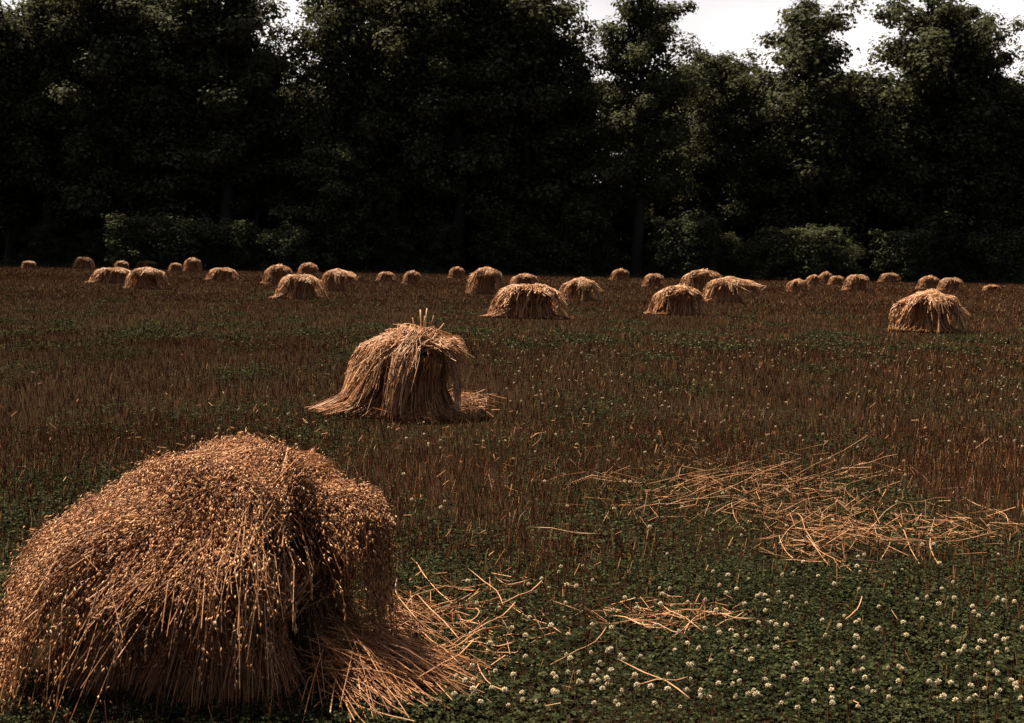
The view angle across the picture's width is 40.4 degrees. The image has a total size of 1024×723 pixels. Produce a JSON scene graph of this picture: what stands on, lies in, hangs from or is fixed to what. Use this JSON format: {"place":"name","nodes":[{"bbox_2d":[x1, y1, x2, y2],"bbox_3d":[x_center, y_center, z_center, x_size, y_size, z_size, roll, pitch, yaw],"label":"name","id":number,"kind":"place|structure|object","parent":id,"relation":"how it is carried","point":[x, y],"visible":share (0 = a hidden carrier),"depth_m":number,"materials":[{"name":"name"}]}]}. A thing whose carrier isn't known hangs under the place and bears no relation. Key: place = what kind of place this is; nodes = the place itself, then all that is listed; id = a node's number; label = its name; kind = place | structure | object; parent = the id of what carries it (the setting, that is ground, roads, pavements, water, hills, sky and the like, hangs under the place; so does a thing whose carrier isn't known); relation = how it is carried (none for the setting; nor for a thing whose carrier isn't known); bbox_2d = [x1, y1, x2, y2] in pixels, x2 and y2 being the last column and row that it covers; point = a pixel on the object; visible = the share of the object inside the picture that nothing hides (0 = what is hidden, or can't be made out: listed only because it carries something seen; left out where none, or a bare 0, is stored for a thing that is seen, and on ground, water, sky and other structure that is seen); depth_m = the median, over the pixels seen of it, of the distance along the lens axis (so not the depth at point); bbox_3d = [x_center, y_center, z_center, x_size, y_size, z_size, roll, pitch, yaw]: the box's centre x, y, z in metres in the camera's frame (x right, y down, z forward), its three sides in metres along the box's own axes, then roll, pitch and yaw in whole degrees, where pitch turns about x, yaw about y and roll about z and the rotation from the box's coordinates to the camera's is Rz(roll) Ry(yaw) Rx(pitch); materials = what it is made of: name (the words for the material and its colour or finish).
{"place":"outdoors","nodes":[
{"label":"outdoors","id":0,"kind":"place"},
{"bbox_2d":[0,265,1023,722],"bbox_3d":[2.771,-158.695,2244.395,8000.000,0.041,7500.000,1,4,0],"label":"ground","id":1,"kind":"structure","parent":0,"point":[512,469],"depth_m":16.13,"materials":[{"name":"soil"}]},
{"bbox_2d":[20,260,36,267],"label":"grain shock","id":2,"kind":"object","parent":1,"relation":"on","point":[28,264],"visible":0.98,"depth_m":167.84,"materials":[{"name":"plant"}]},
{"bbox_2d":[0,0,62,226],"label":"tree","id":3,"kind":"object","parent":1,"relation":"on","point":[21,178],"visible":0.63,"depth_m":192.82,"materials":[{"name":"green plant"}]},
{"bbox_2d":[0,16,88,263],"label":"tree","id":4,"kind":"object","parent":1,"relation":"on","point":[11,249],"visible":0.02,"depth_m":209.65,"materials":[{"name":"green plant"}]},
{"bbox_2d":[0,0,122,264],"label":"tree","id":5,"kind":"object","parent":1,"relation":"on","point":[26,38],"visible":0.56,"depth_m":192.50,"materials":[{"name":"green plant"}]},
{"bbox_2d":[1,0,123,263],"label":"tree","id":6,"kind":"object","parent":1,"relation":"on","point":[71,229],"visible":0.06,"depth_m":206.15,"materials":[{"name":"green plant"}]},
{"bbox_2d":[70,257,94,267],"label":"grain shock","id":7,"kind":"object","parent":1,"relation":"on","point":[84,262],"visible":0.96,"depth_m":177.76,"materials":[{"name":"plant"}]},
{"bbox_2d":[71,228,112,266],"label":"bush","id":8,"kind":"object","parent":1,"relation":"on","point":[94,248],"visible":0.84,"depth_m":190.38,"materials":[{"name":"green plant"}]},
{"bbox_2d":[3,0,195,264],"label":"tree","id":9,"kind":"object","parent":1,"relation":"on","point":[113,16],"visible":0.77,"depth_m":190.50,"materials":[{"name":"green plant"}]},
{"bbox_2d":[89,267,131,282],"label":"grain shock","id":10,"kind":"object","parent":1,"relation":"on","point":[114,275],"visible":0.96,"depth_m":87.05,"materials":[{"name":"plant"}]},
{"bbox_2d":[114,260,128,269],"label":"grain shock","id":11,"kind":"object","parent":1,"relation":"on","point":[122,264],"visible":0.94,"depth_m":163.62,"materials":[{"name":"plant"}]},
{"bbox_2d":[55,0,218,259],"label":"tree","id":12,"kind":"object","parent":1,"relation":"on","point":[116,150],"visible":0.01,"depth_m":205.51,"materials":[{"name":"green plant"}]},
{"bbox_2d":[99,211,184,268],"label":"bush","id":13,"kind":"object","parent":1,"relation":"on","point":[129,239],"visible":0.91,"depth_m":178.08,"materials":[{"name":"green plant"}]},
{"bbox_2d":[122,267,168,288],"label":"grain shock","id":14,"kind":"object","parent":1,"relation":"on","point":[141,278],"visible":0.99,"depth_m":73.02,"materials":[{"name":"plant"}]},
{"bbox_2d":[135,260,156,268],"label":"grain shock","id":15,"kind":"object","parent":1,"relation":"on","point":[145,263],"visible":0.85,"depth_m":177.76,"materials":[{"name":"plant"}]},
{"bbox_2d":[81,0,250,266],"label":"tree","id":16,"kind":"object","parent":1,"relation":"on","point":[151,43],"visible":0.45,"depth_m":192.92,"materials":[{"name":"green plant"}]},
{"bbox_2d":[168,262,182,270],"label":"grain shock","id":17,"kind":"object","parent":1,"relation":"on","point":[175,266],"visible":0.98,"depth_m":163.01,"materials":[{"name":"plant"}]},
{"bbox_2d":[138,206,242,269],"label":"bush","id":18,"kind":"object","parent":1,"relation":"on","point":[191,230],"visible":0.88,"depth_m":179.34,"materials":[{"name":"green plant"}]},
{"bbox_2d":[183,257,202,270],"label":"grain shock","id":19,"kind":"object","parent":1,"relation":"on","point":[191,263],"visible":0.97,"depth_m":166.30,"materials":[{"name":"plant"}]},
{"bbox_2d":[112,7,284,257],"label":"tree","id":20,"kind":"object","parent":1,"relation":"on","point":[197,206],"visible":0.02,"depth_m":205.25,"materials":[{"name":"green plant"}]},
{"bbox_2d":[126,0,310,265],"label":"tree","id":21,"kind":"object","parent":1,"relation":"on","point":[240,27],"visible":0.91,"depth_m":190.72,"materials":[{"name":"green plant"}]},
{"bbox_2d":[205,267,238,279],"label":"grain shock","id":22,"kind":"object","parent":1,"relation":"on","point":[225,273],"visible":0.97,"depth_m":105.56,"materials":[{"name":"plant"}]},
{"bbox_2d":[196,216,264,269],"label":"bush","id":23,"kind":"object","parent":1,"relation":"on","point":[246,254],"visible":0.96,"depth_m":180.36,"materials":[{"name":"green plant"}]},
{"bbox_2d":[208,74,289,267],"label":"tree","id":24,"kind":"object","parent":1,"relation":"on","point":[261,225],"visible":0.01,"depth_m":210.45,"materials":[{"name":"green plant"}]},
{"bbox_2d":[198,12,317,267],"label":"tree","id":25,"kind":"object","parent":1,"relation":"on","point":[241,206],"visible":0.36,"depth_m":196.98,"materials":[{"name":"green plant"}]},
{"bbox_2d":[0,427,519,722],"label":"grain shock","id":26,"kind":"object","parent":1,"relation":"on","point":[221,572],"visible":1,"depth_m":5.46,"materials":[{"name":"plant"}]},
{"bbox_2d":[417,594,458,638],"bbox_3d":[-0.333,1.127,6.191,0.007,0.018,0.748,-21,10,-15],"label":"straw stalk","id":27,"kind":"object","parent":26,"relation":"on","point":[438,616],"visible":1,"depth_m":6.14,"materials":[{"name":"beige plant"}]},
{"bbox_2d":[419,640,473,676],"bbox_3d":[-0.251,1.195,5.619,0.023,0.017,0.543,21,11,19],"label":"straw stalk","id":28,"kind":"object","parent":26,"relation":"on","point":[447,660],"visible":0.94,"depth_m":5.57,"materials":[{"name":"beige plant"}]},
{"bbox_2d":[261,264,292,283],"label":"grain shock","id":29,"kind":"object","parent":1,"relation":"on","point":[277,273],"visible":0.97,"depth_m":93.27,"materials":[{"name":"plant"}]},
{"bbox_2d":[250,217,322,270],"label":"bush","id":30,"kind":"object","parent":1,"relation":"on","point":[280,239],"visible":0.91,"depth_m":178.99,"materials":[{"name":"green plant"}]},
{"bbox_2d":[247,81,344,264],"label":"tree","id":31,"kind":"object","parent":1,"relation":"on","point":[287,90],"visible":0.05,"depth_m":206.72,"materials":[{"name":"green plant"}]},
{"bbox_2d":[268,274,327,298],"bbox_3d":[-9.200,-3.239,60.356,2.796,1.149,1.831,2,4,9],"label":"grain shock","id":32,"kind":"object","parent":1,"relation":"on","point":[297,286],"visible":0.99,"depth_m":59.96,"materials":[{"name":"plant"}]},
{"bbox_2d":[297,262,318,277],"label":"grain shock","id":33,"kind":"object","parent":1,"relation":"on","point":[306,268],"visible":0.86,"depth_m":124.26,"materials":[{"name":"plant"}]},
{"bbox_2d":[251,0,398,269],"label":"tree","id":34,"kind":"object","parent":1,"relation":"on","point":[325,43],"visible":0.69,"depth_m":192.43,"materials":[{"name":"green plant"}]},
{"bbox_2d":[268,142,393,268],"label":"young tree","id":35,"kind":"object","parent":1,"relation":"on","point":[328,251],"visible":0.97,"depth_m":187.11,"materials":[{"name":"green plant"}]},
{"bbox_2d":[319,268,357,290],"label":"grain shock","id":36,"kind":"object","parent":1,"relation":"on","point":[335,279],"visible":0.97,"depth_m":75.94,"materials":[{"name":"plant"}]},
{"bbox_2d":[287,67,408,269],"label":"tree","id":37,"kind":"object","parent":1,"relation":"on","point":[338,120],"visible":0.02,"depth_m":202.62,"materials":[{"name":"green plant"}]},
{"bbox_2d":[375,272,395,280],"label":"grain shock","id":38,"kind":"object","parent":1,"relation":"on","point":[385,276],"visible":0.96,"depth_m":114.85,"materials":[{"name":"plant"}]},
{"bbox_2d":[311,0,467,269],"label":"tree","id":39,"kind":"object","parent":1,"relation":"on","point":[377,128],"visible":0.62,"depth_m":192.96,"materials":[{"name":"green plant"}]},
{"bbox_2d":[304,308,480,422],"bbox_3d":[-1.258,0.028,15.682,2.026,1.292,1.519,4,4,-4],"label":"grain shock","id":40,"kind":"object","parent":1,"relation":"on","point":[404,368],"visible":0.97,"depth_m":15.42,"materials":[{"name":"plant"}]},
{"bbox_2d":[402,270,420,283],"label":"grain shock","id":41,"kind":"object","parent":1,"relation":"on","point":[412,276],"visible":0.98,"depth_m":102.58,"materials":[{"name":"plant"}]},
{"bbox_2d":[365,0,493,269],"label":"tree","id":42,"kind":"object","parent":1,"relation":"on","point":[424,225],"visible":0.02,"depth_m":202.70,"materials":[{"name":"green plant"}]},
{"bbox_2d":[400,54,499,268],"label":"tree","id":43,"kind":"object","parent":1,"relation":"on","point":[465,254],"depth_m":222.02,"materials":[{"name":"brown plant"}]},
{"bbox_2d":[447,267,464,277],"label":"grain shock","id":44,"kind":"object","parent":1,"relation":"on","point":[455,272],"visible":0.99,"depth_m":143.19,"materials":[{"name":"plant"}]},
{"bbox_2d":[375,0,550,269],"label":"tree","id":45,"kind":"object","parent":1,"relation":"on","point":[453,15],"visible":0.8,"depth_m":191.95,"materials":[{"name":"green plant"}]},
{"bbox_2d":[465,266,504,293],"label":"grain shock","id":46,"kind":"object","parent":1,"relation":"on","point":[486,279],"visible":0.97,"depth_m":75.17,"materials":[{"name":"plant"}]},
{"bbox_2d":[468,602,515,634],"bbox_3d":[-0.079,1.136,6.165,0.023,0.017,0.510,14,10,22],"label":"straw stalk","id":47,"kind":"object","parent":1,"relation":"on","point":[493,619],"visible":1,"depth_m":6.13,"materials":[{"name":"beige plant"}]},
{"bbox_2d":[420,16,590,267],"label":"tree","id":48,"kind":"object","parent":1,"relation":"on","point":[483,264],"visible":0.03,"depth_m":204.19,"materials":[{"name":"green plant"}]},
{"bbox_2d":[0,180,1015,280],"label":"deep wood","id":49,"kind":"object","parent":1,"relation":"on","point":[626,246],"visible":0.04,"depth_m":218.36,"materials":[{"name":"green plant"}]},
{"bbox_2d":[0,265,1023,722],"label":"stubble","id":50,"kind":"object","parent":1,"relation":"on","point":[954,461],"visible":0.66,"depth_m":15.08,"materials":[{"name":"brown plant"}]},
{"bbox_2d":[0,288,1023,722],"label":"clover","id":51,"kind":"object","parent":1,"relation":"on","point":[846,678],"visible":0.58,"depth_m":7.18,"materials":[{"name":"green plant"}]},
{"bbox_2d":[192,329,1023,526],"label":"distant clover blossoms","id":52,"kind":"object","parent":51,"relation":"on","point":[614,508],"visible":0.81,"depth_m":16.82,"materials":[{"name":"white plant"}]},
{"bbox_2d":[617,659,689,698],"bbox_3d":[0.568,1.264,5.578,0.020,0.018,0.539,-1,5,-26],"label":"straw stalk","id":53,"kind":"object","parent":51,"relation":"on","point":[656,677],"visible":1,"depth_m":5.58,"materials":[{"name":"beige plant"}]},
{"bbox_2d":[0,326,1023,713],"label":"loose straw","id":54,"kind":"object","parent":1,"relation":"on","point":[798,478],"visible":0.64,"depth_m":9.08,"materials":[{"name":"beige plant"}]},
{"bbox_2d":[880,531,996,541],"bbox_3d":[2.634,1.078,8.595,0.720,0.077,0.024,0,24,2],"label":"straw stalk","id":55,"kind":"object","parent":54,"relation":"on","point":[943,541],"visible":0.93,"depth_m":8.60,"materials":[{"name":"beige plant"}]},
{"bbox_2d":[0,257,1023,283],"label":"undergrowth","id":56,"kind":"object","parent":1,"relation":"on","point":[393,270],"visible":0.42,"depth_m":188.57,"materials":[{"name":"green plant"}]},
{"bbox_2d":[441,0,603,271],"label":"tree","id":57,"kind":"object","parent":1,"relation":"on","point":[546,17],"visible":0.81,"depth_m":192.98,"materials":[{"name":"green plant"}]},
{"bbox_2d":[509,273,538,284],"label":"grain shock","id":58,"kind":"object","parent":1,"relation":"on","point":[526,278],"visible":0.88,"depth_m":98.35,"materials":[{"name":"plant"}]},
{"bbox_2d":[480,283,573,318],"bbox_3d":[0.501,-1.926,44.299,3.124,1.158,1.850,1,4,3],"label":"grain shock","id":59,"kind":"object","parent":1,"relation":"on","point":[530,300],"visible":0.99,"depth_m":43.91,"materials":[{"name":"plant"}]},
{"bbox_2d":[464,25,601,272],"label":"tree","id":60,"kind":"object","parent":1,"relation":"on","point":[479,230],"visible":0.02,"depth_m":210.55,"materials":[{"name":"green plant"}]},
{"bbox_2d":[509,24,616,273],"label":"tree","id":61,"kind":"object","parent":1,"relation":"on","point":[586,110],"visible":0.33,"depth_m":198.51,"materials":[{"name":"green plant"}]},
{"bbox_2d":[559,277,602,300],"bbox_3d":[3.211,-3.364,64.826,2.196,1.174,1.737,1,4,6],"label":"grain shock","id":62,"kind":"object","parent":1,"relation":"on","point":[581,288],"visible":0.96,"depth_m":64.59,"materials":[{"name":"plant"}]},
{"bbox_2d":[609,268,629,279],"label":"grain shock","id":63,"kind":"object","parent":1,"relation":"on","point":[620,274],"visible":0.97,"depth_m":150.75,"materials":[{"name":"plant"}]},
{"bbox_2d":[569,76,670,274],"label":"tree","id":64,"kind":"object","parent":1,"relation":"on","point":[627,224],"visible":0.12,"depth_m":210.96,"materials":[{"name":"green plant"}]},
{"bbox_2d":[562,0,714,275],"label":"tree","id":65,"kind":"object","parent":1,"relation":"on","point":[645,37],"visible":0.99,"depth_m":190.00,"materials":[{"name":"green plant"}]},
{"bbox_2d":[612,94,689,265],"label":"tree","id":66,"kind":"object","parent":1,"relation":"on","point":[659,209],"visible":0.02,"depth_m":221.93,"materials":[{"name":"green plant"}]},
{"bbox_2d":[639,273,666,286],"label":"grain shock","id":67,"kind":"object","parent":1,"relation":"on","point":[655,280],"visible":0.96,"depth_m":108.22,"materials":[{"name":"plant"}]},
{"bbox_2d":[644,235,673,274],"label":"bush","id":68,"kind":"object","parent":1,"relation":"on","point":[655,268],"visible":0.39,"depth_m":191.14,"materials":[{"name":"green plant"}]},
{"bbox_2d":[643,283,709,314],"bbox_3d":[5.816,-2.180,49.112,2.364,1.154,1.708,1,4,-1],"label":"grain shock","id":69,"kind":"object","parent":1,"relation":"on","point":[674,300],"visible":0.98,"depth_m":48.79,"materials":[{"name":"plant"}]},
{"bbox_2d":[644,213,726,276],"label":"bush","id":70,"kind":"object","parent":1,"relation":"on","point":[679,235],"visible":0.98,"depth_m":180.16,"materials":[{"name":"green plant"}]},
{"bbox_2d":[643,49,755,274],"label":"tree","id":71,"kind":"object","parent":1,"relation":"on","point":[686,204],"visible":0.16,"depth_m":206.45,"materials":[{"name":"green plant"}]},
{"bbox_2d":[679,268,722,291],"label":"grain shock","id":72,"kind":"object","parent":1,"relation":"on","point":[699,280],"visible":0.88,"depth_m":91.33,"materials":[{"name":"plant"}]},
{"bbox_2d":[706,232,747,275],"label":"bush","id":73,"kind":"object","parent":1,"relation":"on","point":[731,242],"visible":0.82,"depth_m":190.42,"materials":[{"name":"green plant"}]},
{"bbox_2d":[661,35,805,271],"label":"tree","id":74,"kind":"object","parent":1,"relation":"on","point":[733,91],"visible":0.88,"depth_m":197.47,"materials":[{"name":"green plant"}]},
{"bbox_2d":[703,276,765,302],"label":"grain shock","id":75,"kind":"object","parent":1,"relation":"on","point":[727,292],"visible":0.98,"depth_m":67.24,"materials":[{"name":"plant"}]},
{"bbox_2d":[688,62,786,273],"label":"tree","id":76,"kind":"object","parent":1,"relation":"on","point":[763,100],"visible":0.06,"depth_m":205.66,"materials":[{"name":"green plant"}]},
{"bbox_2d":[737,226,798,279],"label":"bush","id":77,"kind":"object","parent":1,"relation":"on","point":[766,272],"visible":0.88,"depth_m":181.78,"materials":[{"name":"green plant"}]},
{"bbox_2d":[727,69,835,274],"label":"tree","id":78,"kind":"object","parent":1,"relation":"on","point":[762,175],"visible":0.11,"depth_m":204.38,"materials":[{"name":"green plant"}]},
{"bbox_2d":[786,278,808,291],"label":"grain shock","id":79,"kind":"object","parent":1,"relation":"on","point":[798,284],"visible":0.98,"depth_m":97.55,"materials":[{"name":"plant"}]},
{"bbox_2d":[756,223,854,279],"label":"bush","id":80,"kind":"object","parent":1,"relation":"on","point":[803,242],"visible":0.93,"depth_m":180.81,"materials":[{"name":"green plant"}]},
{"bbox_2d":[805,274,821,284],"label":"grain shock","id":81,"kind":"object","parent":1,"relation":"on","point":[812,279],"visible":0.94,"depth_m":137.17,"materials":[{"name":"plant"}]},
{"bbox_2d":[730,0,898,272],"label":"tree","id":82,"kind":"object","parent":1,"relation":"on","point":[812,59],"visible":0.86,"depth_m":193.85,"materials":[{"name":"green plant"}]},
{"bbox_2d":[818,271,832,283],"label":"grain shock","id":83,"kind":"object","parent":1,"relation":"on","point":[824,277],"visible":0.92,"depth_m":147.09,"materials":[{"name":"plant"}]},
{"bbox_2d":[827,275,844,284],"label":"grain shock","id":84,"kind":"object","parent":1,"relation":"on","point":[838,280],"visible":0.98,"depth_m":140.38,"materials":[{"name":"plant"}]},
{"bbox_2d":[774,71,911,277],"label":"tree","id":85,"kind":"object","parent":1,"relation":"on","point":[859,227],"visible":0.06,"depth_m":207.12,"materials":[{"name":"green plant"}]},
{"bbox_2d":[825,236,866,279],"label":"bush","id":86,"kind":"object","parent":1,"relation":"on","point":[849,254],"visible":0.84,"depth_m":181.48,"materials":[{"name":"green plant"}]},
{"bbox_2d":[842,274,872,290],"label":"grain shock","id":87,"kind":"object","parent":1,"relation":"on","point":[855,282],"visible":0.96,"depth_m":106.09,"materials":[{"name":"plant"}]},
{"bbox_2d":[818,79,935,279],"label":"tree","id":88,"kind":"object","parent":1,"relation":"on","point":[871,216],"visible":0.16,"depth_m":203.71,"materials":[{"name":"green plant"}]},
{"bbox_2d":[877,273,901,281],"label":"grain shock","id":89,"kind":"object","parent":1,"relation":"on","point":[889,277],"visible":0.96,"depth_m":177.79,"materials":[{"name":"plant"}]},
{"bbox_2d":[863,226,939,281],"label":"bush","id":90,"kind":"object","parent":1,"relation":"on","point":[896,246],"visible":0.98,"depth_m":182.39,"materials":[{"name":"green plant"}]},
{"bbox_2d":[864,65,982,276],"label":"tree","id":91,"kind":"object","parent":1,"relation":"on","point":[895,225],"visible":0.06,"depth_m":204.82,"materials":[{"name":"green plant"}]},
{"bbox_2d":[915,275,939,288],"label":"grain shock","id":92,"kind":"object","parent":1,"relation":"on","point":[929,282],"visible":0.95,"depth_m":123.47,"materials":[{"name":"plant"}]},
{"bbox_2d":[887,289,971,332],"bbox_3d":[11.787,-1.432,39.295,2.312,1.268,1.828,1,4,7],"label":"grain shock","id":93,"kind":"object","parent":1,"relation":"on","point":[928,310],"visible":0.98,"depth_m":39.05,"materials":[{"name":"plant"}]},
{"bbox_2d":[847,0,1023,280],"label":"tree","id":94,"kind":"object","parent":1,"relation":"on","point":[906,177],"visible":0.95,"depth_m":193.07,"materials":[{"name":"green plant"}]},
{"bbox_2d":[937,278,965,290],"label":"grain shock","id":95,"kind":"object","parent":1,"relation":"on","point":[950,284],"visible":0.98,"depth_m":114.22,"materials":[{"name":"plant"}]},
{"bbox_2d":[896,1,1023,280],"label":"tree","id":96,"kind":"object","parent":1,"relation":"on","point":[973,13],"visible":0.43,"depth_m":195.06,"materials":[{"name":"green plant"}]},
{"bbox_2d":[945,216,1023,282],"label":"bush","id":97,"kind":"object","parent":1,"relation":"on","point":[977,243],"visible":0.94,"depth_m":189.47,"materials":[{"name":"green plant"}]},
{"bbox_2d":[951,77,1022,281],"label":"tree","id":98,"kind":"object","parent":1,"relation":"on","point":[1011,84],"visible":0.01,"depth_m":206.17,"materials":[{"name":"green plant"}]},
{"bbox_2d":[982,285,1001,290],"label":"grain shock","id":99,"kind":"object","parent":1,"relation":"on","point":[991,288],"visible":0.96,"depth_m":118.28,"materials":[{"name":"plant"}]},
{"bbox_2d":[963,81,1023,282],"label":"tree","id":100,"kind":"object","parent":1,"relation":"on","point":[1011,125],"visible":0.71,"depth_m":193.24,"materials":[{"name":"green plant"}]},
{"bbox_2d":[994,41,1023,163],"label":"tree","id":101,"kind":"object","parent":1,"relation":"on","point":[1020,71],"visible":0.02,"depth_m":211.30,"materials":[{"name":"green plant"}]},
{"bbox_2d":[0,0,1023,182],"label":"sky","id":102,"kind":"structure","parent":0,"point":[729,25],"materials":[{"name":"white"}]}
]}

